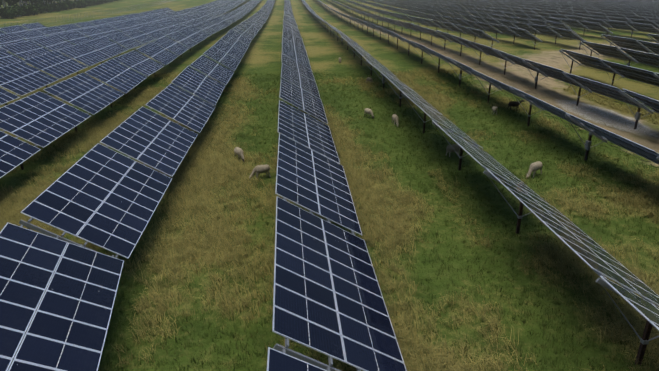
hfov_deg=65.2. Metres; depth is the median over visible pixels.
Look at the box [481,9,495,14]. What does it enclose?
solar table
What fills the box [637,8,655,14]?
solar table
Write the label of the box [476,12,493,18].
solar table
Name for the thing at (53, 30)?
solar table
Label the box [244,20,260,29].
solar table
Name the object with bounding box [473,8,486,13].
solar table
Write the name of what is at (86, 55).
solar table
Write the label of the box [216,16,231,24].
solar table
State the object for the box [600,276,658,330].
solar table
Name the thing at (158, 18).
solar table
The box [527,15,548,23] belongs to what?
solar table
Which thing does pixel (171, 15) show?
solar table
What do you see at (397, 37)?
solar table
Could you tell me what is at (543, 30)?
solar table
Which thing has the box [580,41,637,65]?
solar table
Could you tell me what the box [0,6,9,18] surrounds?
shrub
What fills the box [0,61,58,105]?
solar table
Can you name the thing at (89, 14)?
perimeter fence
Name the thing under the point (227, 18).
solar table
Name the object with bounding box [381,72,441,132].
solar table
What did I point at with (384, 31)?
solar table
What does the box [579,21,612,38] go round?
solar table
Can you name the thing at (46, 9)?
shrub
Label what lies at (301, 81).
solar table
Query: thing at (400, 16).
solar table
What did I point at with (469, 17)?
solar table
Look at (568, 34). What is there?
solar table
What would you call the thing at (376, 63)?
solar table
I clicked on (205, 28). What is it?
solar table
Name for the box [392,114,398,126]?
sheep
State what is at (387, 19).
solar table
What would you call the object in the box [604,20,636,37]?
solar table
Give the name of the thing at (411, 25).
solar table
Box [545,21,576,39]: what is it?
solar table
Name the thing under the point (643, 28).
solar table
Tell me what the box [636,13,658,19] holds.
solar table
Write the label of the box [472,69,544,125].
solar table
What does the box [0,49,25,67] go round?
solar table
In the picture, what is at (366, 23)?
solar table
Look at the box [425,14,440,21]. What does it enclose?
solar table
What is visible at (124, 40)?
solar table
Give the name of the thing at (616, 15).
solar table
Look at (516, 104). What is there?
sheep
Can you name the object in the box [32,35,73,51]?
solar table
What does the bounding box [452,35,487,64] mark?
solar table
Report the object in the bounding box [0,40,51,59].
solar table
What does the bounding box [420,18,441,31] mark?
solar table
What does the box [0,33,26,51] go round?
solar table
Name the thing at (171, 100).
solar table
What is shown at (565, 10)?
solar table
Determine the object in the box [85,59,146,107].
solar table
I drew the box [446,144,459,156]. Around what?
sheep
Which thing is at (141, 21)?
solar table
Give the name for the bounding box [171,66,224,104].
solar table
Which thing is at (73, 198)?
solar table
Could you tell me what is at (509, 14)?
solar table
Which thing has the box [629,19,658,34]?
solar table
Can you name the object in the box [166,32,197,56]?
solar table
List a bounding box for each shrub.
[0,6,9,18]
[3,6,15,18]
[13,8,22,16]
[14,5,25,15]
[21,6,27,15]
[23,5,31,15]
[26,4,37,14]
[31,2,43,13]
[43,6,50,12]
[60,1,67,9]
[77,0,83,7]
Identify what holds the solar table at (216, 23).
on the ground
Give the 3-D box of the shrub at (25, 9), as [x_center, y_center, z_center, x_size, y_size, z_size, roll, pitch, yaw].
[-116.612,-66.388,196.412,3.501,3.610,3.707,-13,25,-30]
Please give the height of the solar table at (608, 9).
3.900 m
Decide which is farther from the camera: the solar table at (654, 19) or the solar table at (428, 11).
the solar table at (428, 11)
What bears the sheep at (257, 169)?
on the ground
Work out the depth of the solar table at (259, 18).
155.99 m
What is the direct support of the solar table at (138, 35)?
on the ground
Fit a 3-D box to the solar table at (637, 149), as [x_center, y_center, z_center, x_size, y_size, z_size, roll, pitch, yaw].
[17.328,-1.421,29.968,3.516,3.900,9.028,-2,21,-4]
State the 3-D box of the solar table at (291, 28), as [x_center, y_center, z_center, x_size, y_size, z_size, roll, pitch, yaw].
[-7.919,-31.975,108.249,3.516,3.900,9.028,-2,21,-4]
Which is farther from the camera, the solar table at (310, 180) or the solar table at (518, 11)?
the solar table at (518, 11)
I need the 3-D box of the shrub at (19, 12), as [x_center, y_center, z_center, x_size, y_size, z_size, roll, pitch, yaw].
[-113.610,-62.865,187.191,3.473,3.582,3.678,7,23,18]
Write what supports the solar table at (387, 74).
on the ground
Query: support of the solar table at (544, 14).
on the ground
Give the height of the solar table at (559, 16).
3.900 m
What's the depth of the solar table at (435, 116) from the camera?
33.91 m
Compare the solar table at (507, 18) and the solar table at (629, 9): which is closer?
the solar table at (507, 18)
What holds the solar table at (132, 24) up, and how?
on the ground
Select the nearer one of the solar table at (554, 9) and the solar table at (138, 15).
the solar table at (138, 15)
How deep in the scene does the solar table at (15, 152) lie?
30.42 m
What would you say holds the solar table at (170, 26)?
on the ground
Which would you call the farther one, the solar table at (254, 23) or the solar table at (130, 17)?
the solar table at (130, 17)
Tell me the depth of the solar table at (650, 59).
63.35 m
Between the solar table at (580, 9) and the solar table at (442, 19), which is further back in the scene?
the solar table at (580, 9)
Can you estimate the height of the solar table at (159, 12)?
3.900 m
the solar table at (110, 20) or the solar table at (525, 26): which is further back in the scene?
the solar table at (110, 20)
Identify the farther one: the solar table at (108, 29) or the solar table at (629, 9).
the solar table at (629, 9)
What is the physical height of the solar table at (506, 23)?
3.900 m
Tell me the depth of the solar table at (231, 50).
72.28 m
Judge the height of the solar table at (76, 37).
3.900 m
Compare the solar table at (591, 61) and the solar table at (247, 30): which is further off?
the solar table at (247, 30)
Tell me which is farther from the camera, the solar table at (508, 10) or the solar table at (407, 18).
the solar table at (508, 10)
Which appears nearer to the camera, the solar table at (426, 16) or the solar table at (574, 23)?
the solar table at (574, 23)
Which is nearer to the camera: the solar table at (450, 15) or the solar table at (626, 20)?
the solar table at (626, 20)
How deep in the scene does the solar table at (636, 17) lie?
134.96 m
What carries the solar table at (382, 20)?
on the ground
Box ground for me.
[0,0,658,370]
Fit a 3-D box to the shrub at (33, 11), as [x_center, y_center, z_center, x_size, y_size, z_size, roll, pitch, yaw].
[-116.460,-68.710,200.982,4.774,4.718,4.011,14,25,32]
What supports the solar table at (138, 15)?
on the ground
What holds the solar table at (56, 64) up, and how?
on the ground
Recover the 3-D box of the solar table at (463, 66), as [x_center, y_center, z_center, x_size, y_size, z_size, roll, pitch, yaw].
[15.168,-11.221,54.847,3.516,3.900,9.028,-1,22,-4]
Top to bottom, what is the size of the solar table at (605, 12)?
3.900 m
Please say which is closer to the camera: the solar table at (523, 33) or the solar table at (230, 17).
the solar table at (523, 33)
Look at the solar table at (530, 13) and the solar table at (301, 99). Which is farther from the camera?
the solar table at (530, 13)
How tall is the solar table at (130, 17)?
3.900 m
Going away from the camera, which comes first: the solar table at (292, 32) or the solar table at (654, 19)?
the solar table at (292, 32)
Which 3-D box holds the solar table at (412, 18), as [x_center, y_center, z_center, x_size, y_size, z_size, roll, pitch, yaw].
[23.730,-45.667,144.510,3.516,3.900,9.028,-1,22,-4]
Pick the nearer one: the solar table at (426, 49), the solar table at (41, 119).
the solar table at (41, 119)
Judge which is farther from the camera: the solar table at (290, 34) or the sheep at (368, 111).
the solar table at (290, 34)
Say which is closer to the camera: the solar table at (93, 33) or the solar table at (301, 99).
the solar table at (301, 99)
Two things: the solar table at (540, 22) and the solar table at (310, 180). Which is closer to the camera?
the solar table at (310, 180)
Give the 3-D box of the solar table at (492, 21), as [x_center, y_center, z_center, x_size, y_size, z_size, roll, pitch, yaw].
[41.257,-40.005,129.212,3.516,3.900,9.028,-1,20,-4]
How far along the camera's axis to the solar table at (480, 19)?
136.68 m
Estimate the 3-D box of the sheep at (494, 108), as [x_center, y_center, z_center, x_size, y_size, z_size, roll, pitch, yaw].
[14.954,-6.812,46.517,0.398,0.828,1.145,0,21,0]
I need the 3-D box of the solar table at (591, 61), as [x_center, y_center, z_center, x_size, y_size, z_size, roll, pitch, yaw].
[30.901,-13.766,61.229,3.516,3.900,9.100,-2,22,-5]
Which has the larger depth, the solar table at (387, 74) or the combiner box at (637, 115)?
the solar table at (387, 74)
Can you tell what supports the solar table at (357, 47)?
on the ground
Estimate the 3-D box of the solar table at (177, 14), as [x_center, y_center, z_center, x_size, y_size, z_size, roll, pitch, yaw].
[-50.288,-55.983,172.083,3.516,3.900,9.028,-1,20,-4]
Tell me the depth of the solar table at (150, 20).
138.20 m
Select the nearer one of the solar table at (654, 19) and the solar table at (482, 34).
the solar table at (482, 34)
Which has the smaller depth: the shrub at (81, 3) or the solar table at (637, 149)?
the solar table at (637, 149)
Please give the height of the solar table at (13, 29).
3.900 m
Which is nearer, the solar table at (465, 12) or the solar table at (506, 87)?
the solar table at (506, 87)
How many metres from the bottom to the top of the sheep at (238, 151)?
0.814 m
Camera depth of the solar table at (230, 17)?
160.47 m
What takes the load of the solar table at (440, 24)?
on the ground
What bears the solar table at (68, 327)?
on the ground
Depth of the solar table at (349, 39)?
83.82 m
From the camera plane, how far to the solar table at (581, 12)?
159.58 m
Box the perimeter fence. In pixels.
[0,0,173,30]
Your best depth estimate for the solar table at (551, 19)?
129.79 m
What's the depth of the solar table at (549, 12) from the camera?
162.40 m
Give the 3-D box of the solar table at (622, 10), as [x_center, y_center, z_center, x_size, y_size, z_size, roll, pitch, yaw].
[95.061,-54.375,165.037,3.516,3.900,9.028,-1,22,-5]
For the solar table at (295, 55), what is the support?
on the ground
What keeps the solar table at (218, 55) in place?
on the ground
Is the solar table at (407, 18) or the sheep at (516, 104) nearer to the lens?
the sheep at (516, 104)
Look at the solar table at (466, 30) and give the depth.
101.71 m
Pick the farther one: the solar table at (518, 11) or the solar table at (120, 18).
the solar table at (518, 11)
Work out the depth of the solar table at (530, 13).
158.93 m
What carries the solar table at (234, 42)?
on the ground
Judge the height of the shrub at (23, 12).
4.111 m
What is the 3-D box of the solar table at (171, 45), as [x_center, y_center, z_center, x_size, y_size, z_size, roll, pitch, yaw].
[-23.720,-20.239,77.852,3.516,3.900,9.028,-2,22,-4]
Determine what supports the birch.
on the ground
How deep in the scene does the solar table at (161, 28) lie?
109.34 m
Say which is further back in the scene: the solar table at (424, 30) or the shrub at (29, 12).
the shrub at (29, 12)
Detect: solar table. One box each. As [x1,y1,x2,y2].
[0,25,28,37]
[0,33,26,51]
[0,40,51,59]
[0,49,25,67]
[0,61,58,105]
[0,88,19,104]
[0,91,90,169]
[0,131,40,177]
[0,223,123,370]
[14,30,46,43]
[19,143,171,259]
[21,23,46,33]
[23,50,86,87]
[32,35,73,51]
[36,26,65,38]
[43,73,123,131]
[56,31,92,44]
[57,23,84,41]
[57,43,110,74]
[74,21,96,28]
[77,27,108,38]
[84,37,128,63]
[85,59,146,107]
[88,19,114,27]
[94,25,125,34]
[100,106,197,176]
[101,18,119,23]
[105,32,142,54]
[109,22,132,31]
[112,16,129,21]
[113,50,163,88]
[122,14,137,22]
[122,20,141,30]
[122,28,154,50]
[131,13,145,23]
[134,18,150,32]
[136,25,165,42]
[136,42,177,75]
[139,12,151,16]
[142,17,159,23]
[146,11,158,15]
[146,83,214,132]
[148,23,173,34]
[151,15,166,21]
[152,9,164,14]
[153,36,188,64]
[158,21,180,31]
[165,12,178,18]
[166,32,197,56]
[167,20,186,28]
[171,12,183,21]
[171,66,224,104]
[174,18,192,26]
[176,11,187,15]
[178,27,205,50]
[181,9,192,14]
[181,16,197,24]
[187,25,210,44]
[188,15,202,22]
[189,55,233,84]
[193,14,206,20]
[194,23,215,41]
[197,12,211,19]
[201,20,220,31]
[203,46,239,70]
[207,19,225,28]
[212,17,228,26]
[213,39,244,68]
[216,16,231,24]
[220,15,234,27]
[221,34,248,58]
[224,13,236,25]
[226,29,250,45]
[232,26,253,39]
[237,24,256,35]
[240,21,258,32]
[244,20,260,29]
[247,18,261,27]
[249,17,262,25]
[253,14,265,22]
[267,347,330,370]
[272,197,406,370]
[275,133,361,234]
[278,100,339,163]
[279,78,327,123]
[281,64,319,111]
[282,33,304,49]
[282,38,307,61]
[282,44,310,71]
[282,54,315,81]
[283,21,299,31]
[283,23,300,35]
[283,26,302,39]
[283,28,302,43]
[336,30,361,57]
[341,36,369,64]
[348,42,380,75]
[357,50,394,89]
[361,20,378,36]
[365,21,385,39]
[366,60,414,106]
[371,23,394,43]
[372,14,385,26]
[379,26,403,48]
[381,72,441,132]
[382,17,399,31]
[388,18,406,30]
[389,30,416,55]
[393,13,407,21]
[396,20,415,36]
[398,35,430,63]
[399,14,414,22]
[402,91,481,170]
[403,22,425,39]
[406,15,422,25]
[411,11,425,17]
[411,41,447,72]
[413,17,431,26]
[413,24,437,44]
[418,12,432,19]
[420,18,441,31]
[422,8,435,14]
[422,27,451,49]
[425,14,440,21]
[426,47,470,85]
[430,20,452,32]
[432,120,547,233]
[433,15,449,22]
[435,10,449,16]
[436,30,468,55]
[441,22,465,37]
[442,11,456,17]
[442,16,461,25]
[446,56,500,102]
[450,17,473,27]
[451,13,466,19]
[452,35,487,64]
[453,24,480,41]
[458,10,472,15]
[460,14,478,21]
[462,19,485,30]
[466,27,498,47]
[467,11,481,17]
[470,41,514,74]
[471,16,490,23]
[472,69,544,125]
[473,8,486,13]
[475,22,502,39]
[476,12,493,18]
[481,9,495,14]
[482,17,504,25]
[487,14,504,20]
[487,169,658,365]
[489,23,520,43]
[491,10,506,15]
[493,48,547,86]
[496,19,520,36]
[499,15,518,22]
[501,8,514,12]
[502,12,518,18]
[507,26,542,49]
[510,21,540,35]
[511,9,526,14]
[511,86,607,159]
[512,17,532,32]
[513,13,531,21]
[519,7,536,13]
[522,11,538,15]
[524,59,591,105]
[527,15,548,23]
[528,19,551,26]
[529,24,561,43]
[530,9,544,12]
[535,7,547,12]
[535,12,553,17]
[542,16,569,27]
[543,10,559,16]
[545,7,560,13]
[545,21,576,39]
[548,26,586,49]
[550,14,569,21]
[557,11,574,16]
[559,9,574,14]
[559,19,589,35]
[559,49,624,85]
[564,72,652,128]
[565,15,587,29]
[567,113,658,167]
[570,7,586,10]
[571,12,592,18]
[572,10,590,14]
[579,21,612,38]
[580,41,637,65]
[582,17,613,29]
[585,8,601,12]
[587,11,610,19]
[588,15,611,29]
[599,8,618,13]
[599,10,617,16]
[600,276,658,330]
[601,34,653,53]
[602,60,658,87]
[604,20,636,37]
[606,13,631,21]
[607,17,633,27]
[615,9,637,15]
[616,12,636,16]
[619,47,658,68]
[620,7,637,11]
[622,88,658,115]
[624,15,647,19]
[627,22,658,34]
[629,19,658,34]
[631,10,652,14]
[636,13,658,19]
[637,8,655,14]
[637,40,658,54]
[646,17,658,23]
[647,34,658,43]
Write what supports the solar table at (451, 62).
on the ground
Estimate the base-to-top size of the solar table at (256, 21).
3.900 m
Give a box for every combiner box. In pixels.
[584,140,590,157]
[635,112,640,128]
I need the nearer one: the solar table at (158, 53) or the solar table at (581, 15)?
the solar table at (158, 53)
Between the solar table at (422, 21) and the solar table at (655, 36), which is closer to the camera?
the solar table at (655, 36)
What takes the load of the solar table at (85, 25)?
on the ground
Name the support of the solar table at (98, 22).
on the ground
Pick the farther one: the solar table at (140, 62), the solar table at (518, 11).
the solar table at (518, 11)
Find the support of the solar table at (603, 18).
on the ground
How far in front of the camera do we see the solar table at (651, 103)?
39.11 m
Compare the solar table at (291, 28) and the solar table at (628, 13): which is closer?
the solar table at (291, 28)
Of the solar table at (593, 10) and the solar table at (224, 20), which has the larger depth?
the solar table at (593, 10)
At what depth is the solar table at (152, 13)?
175.06 m
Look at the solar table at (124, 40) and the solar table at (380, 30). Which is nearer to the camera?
the solar table at (124, 40)
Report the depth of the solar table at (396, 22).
125.53 m
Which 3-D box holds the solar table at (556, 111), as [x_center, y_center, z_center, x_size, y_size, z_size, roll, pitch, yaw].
[16.596,-4.653,38.254,3.516,3.900,9.028,-1,22,-5]
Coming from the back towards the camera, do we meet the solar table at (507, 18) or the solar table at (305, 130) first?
the solar table at (507, 18)
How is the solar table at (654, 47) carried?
on the ground
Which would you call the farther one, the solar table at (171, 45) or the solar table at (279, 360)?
the solar table at (171, 45)
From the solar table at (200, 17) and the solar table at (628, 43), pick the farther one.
the solar table at (200, 17)
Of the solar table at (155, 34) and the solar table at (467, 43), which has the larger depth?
the solar table at (155, 34)
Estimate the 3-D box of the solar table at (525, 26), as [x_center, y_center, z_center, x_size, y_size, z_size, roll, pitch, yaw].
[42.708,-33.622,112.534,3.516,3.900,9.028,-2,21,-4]
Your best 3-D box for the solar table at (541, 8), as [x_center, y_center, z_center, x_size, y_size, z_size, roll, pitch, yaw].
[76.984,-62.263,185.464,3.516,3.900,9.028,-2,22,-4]
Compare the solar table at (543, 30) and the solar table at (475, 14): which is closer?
the solar table at (543, 30)
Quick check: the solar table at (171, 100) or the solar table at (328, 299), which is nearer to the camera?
the solar table at (328, 299)
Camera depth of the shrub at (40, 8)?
211.33 m
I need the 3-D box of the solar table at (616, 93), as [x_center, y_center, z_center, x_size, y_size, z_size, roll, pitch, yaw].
[24.087,-7.454,45.318,3.516,3.900,9.028,-2,21,-4]
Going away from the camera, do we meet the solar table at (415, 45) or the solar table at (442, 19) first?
the solar table at (415, 45)
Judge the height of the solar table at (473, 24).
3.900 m
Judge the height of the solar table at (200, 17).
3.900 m
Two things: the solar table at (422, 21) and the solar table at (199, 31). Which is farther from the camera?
the solar table at (422, 21)
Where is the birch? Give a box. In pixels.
[6,0,16,5]
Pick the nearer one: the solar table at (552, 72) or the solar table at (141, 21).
the solar table at (552, 72)
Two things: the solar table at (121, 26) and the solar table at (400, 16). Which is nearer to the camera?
the solar table at (121, 26)
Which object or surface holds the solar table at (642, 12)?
on the ground
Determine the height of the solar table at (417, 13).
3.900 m
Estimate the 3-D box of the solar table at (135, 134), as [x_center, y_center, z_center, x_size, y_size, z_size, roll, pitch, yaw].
[-10.534,-2.023,31.513,3.516,3.900,9.028,-1,21,-4]
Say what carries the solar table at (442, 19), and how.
on the ground
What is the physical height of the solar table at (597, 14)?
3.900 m
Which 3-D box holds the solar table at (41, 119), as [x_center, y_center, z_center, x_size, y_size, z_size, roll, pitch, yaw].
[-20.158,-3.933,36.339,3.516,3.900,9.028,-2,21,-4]
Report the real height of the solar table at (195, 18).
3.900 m
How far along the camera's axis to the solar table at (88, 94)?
43.72 m
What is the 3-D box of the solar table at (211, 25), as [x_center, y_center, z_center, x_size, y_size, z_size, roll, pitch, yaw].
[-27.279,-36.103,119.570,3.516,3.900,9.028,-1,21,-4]
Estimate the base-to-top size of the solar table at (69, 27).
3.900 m
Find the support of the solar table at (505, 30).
on the ground
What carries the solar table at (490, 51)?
on the ground
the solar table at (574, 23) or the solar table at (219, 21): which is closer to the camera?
the solar table at (574, 23)
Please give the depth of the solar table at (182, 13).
179.74 m
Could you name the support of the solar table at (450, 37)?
on the ground
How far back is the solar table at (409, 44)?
84.09 m
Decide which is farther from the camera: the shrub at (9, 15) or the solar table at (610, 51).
the shrub at (9, 15)
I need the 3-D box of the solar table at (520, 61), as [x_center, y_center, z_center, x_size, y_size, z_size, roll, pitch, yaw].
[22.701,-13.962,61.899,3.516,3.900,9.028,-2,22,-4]
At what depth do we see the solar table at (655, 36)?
83.27 m
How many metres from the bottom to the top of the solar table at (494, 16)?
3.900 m
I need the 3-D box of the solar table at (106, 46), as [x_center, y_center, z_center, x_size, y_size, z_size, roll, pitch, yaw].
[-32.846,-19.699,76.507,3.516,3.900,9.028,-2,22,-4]
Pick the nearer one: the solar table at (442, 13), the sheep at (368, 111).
the sheep at (368, 111)
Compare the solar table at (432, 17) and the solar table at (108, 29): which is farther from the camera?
the solar table at (432, 17)
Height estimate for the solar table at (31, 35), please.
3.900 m
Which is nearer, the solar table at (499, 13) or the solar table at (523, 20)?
the solar table at (523, 20)
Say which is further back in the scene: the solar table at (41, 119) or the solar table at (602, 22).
the solar table at (602, 22)
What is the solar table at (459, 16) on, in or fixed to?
on the ground
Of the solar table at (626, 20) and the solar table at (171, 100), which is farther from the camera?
the solar table at (626, 20)
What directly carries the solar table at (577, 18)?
on the ground
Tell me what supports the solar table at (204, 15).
on the ground
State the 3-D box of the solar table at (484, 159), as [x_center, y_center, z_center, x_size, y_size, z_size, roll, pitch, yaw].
[8.271,-0.642,27.977,3.516,3.900,9.028,-1,21,-4]
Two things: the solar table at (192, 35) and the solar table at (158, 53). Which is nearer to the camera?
the solar table at (158, 53)
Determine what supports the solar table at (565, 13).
on the ground
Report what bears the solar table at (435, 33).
on the ground
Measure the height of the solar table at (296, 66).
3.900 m
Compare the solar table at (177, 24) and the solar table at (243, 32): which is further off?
the solar table at (177, 24)
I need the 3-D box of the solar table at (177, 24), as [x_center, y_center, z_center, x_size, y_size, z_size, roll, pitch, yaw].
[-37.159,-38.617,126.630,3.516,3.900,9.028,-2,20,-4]
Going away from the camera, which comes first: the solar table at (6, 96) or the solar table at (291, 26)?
the solar table at (6, 96)
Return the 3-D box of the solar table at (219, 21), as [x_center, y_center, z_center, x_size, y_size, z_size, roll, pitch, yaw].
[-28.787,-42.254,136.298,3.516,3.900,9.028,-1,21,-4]
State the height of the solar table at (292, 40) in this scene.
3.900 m
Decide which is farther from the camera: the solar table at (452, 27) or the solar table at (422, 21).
the solar table at (422, 21)
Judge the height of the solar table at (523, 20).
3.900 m
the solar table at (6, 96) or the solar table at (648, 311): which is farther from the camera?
the solar table at (6, 96)
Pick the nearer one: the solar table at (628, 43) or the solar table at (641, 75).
the solar table at (641, 75)
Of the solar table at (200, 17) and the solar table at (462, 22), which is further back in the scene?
the solar table at (200, 17)
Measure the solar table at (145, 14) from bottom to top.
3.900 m
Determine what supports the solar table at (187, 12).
on the ground
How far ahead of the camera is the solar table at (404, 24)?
117.93 m
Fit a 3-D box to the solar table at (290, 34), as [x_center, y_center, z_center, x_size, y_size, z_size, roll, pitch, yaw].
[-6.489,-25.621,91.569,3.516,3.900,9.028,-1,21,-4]
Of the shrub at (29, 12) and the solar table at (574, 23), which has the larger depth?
the shrub at (29, 12)
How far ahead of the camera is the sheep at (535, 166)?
31.26 m
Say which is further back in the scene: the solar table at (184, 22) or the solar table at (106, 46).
the solar table at (184, 22)
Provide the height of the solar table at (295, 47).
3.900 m
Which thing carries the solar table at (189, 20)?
on the ground
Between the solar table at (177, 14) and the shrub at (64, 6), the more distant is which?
the shrub at (64, 6)
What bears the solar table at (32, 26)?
on the ground
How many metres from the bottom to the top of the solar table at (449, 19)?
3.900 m
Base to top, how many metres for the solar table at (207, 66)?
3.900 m
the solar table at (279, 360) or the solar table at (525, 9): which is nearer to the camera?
the solar table at (279, 360)
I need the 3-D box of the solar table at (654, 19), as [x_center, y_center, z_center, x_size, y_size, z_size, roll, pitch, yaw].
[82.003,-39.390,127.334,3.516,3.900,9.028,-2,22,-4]
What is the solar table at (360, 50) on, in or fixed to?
on the ground
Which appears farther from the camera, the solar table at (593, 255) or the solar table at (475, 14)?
the solar table at (475, 14)
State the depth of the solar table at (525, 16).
147.05 m
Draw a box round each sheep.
[234,147,244,162]
[249,164,270,178]
[364,108,373,118]
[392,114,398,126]
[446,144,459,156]
[492,106,497,114]
[507,100,523,109]
[526,161,542,178]
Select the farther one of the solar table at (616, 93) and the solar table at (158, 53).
the solar table at (158, 53)
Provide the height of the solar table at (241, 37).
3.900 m
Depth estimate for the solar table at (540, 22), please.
121.10 m
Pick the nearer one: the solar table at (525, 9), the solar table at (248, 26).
the solar table at (248, 26)
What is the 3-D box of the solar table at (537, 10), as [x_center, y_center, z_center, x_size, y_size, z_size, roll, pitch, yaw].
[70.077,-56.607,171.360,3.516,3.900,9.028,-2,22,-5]
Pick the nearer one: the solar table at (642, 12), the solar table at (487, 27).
the solar table at (487, 27)

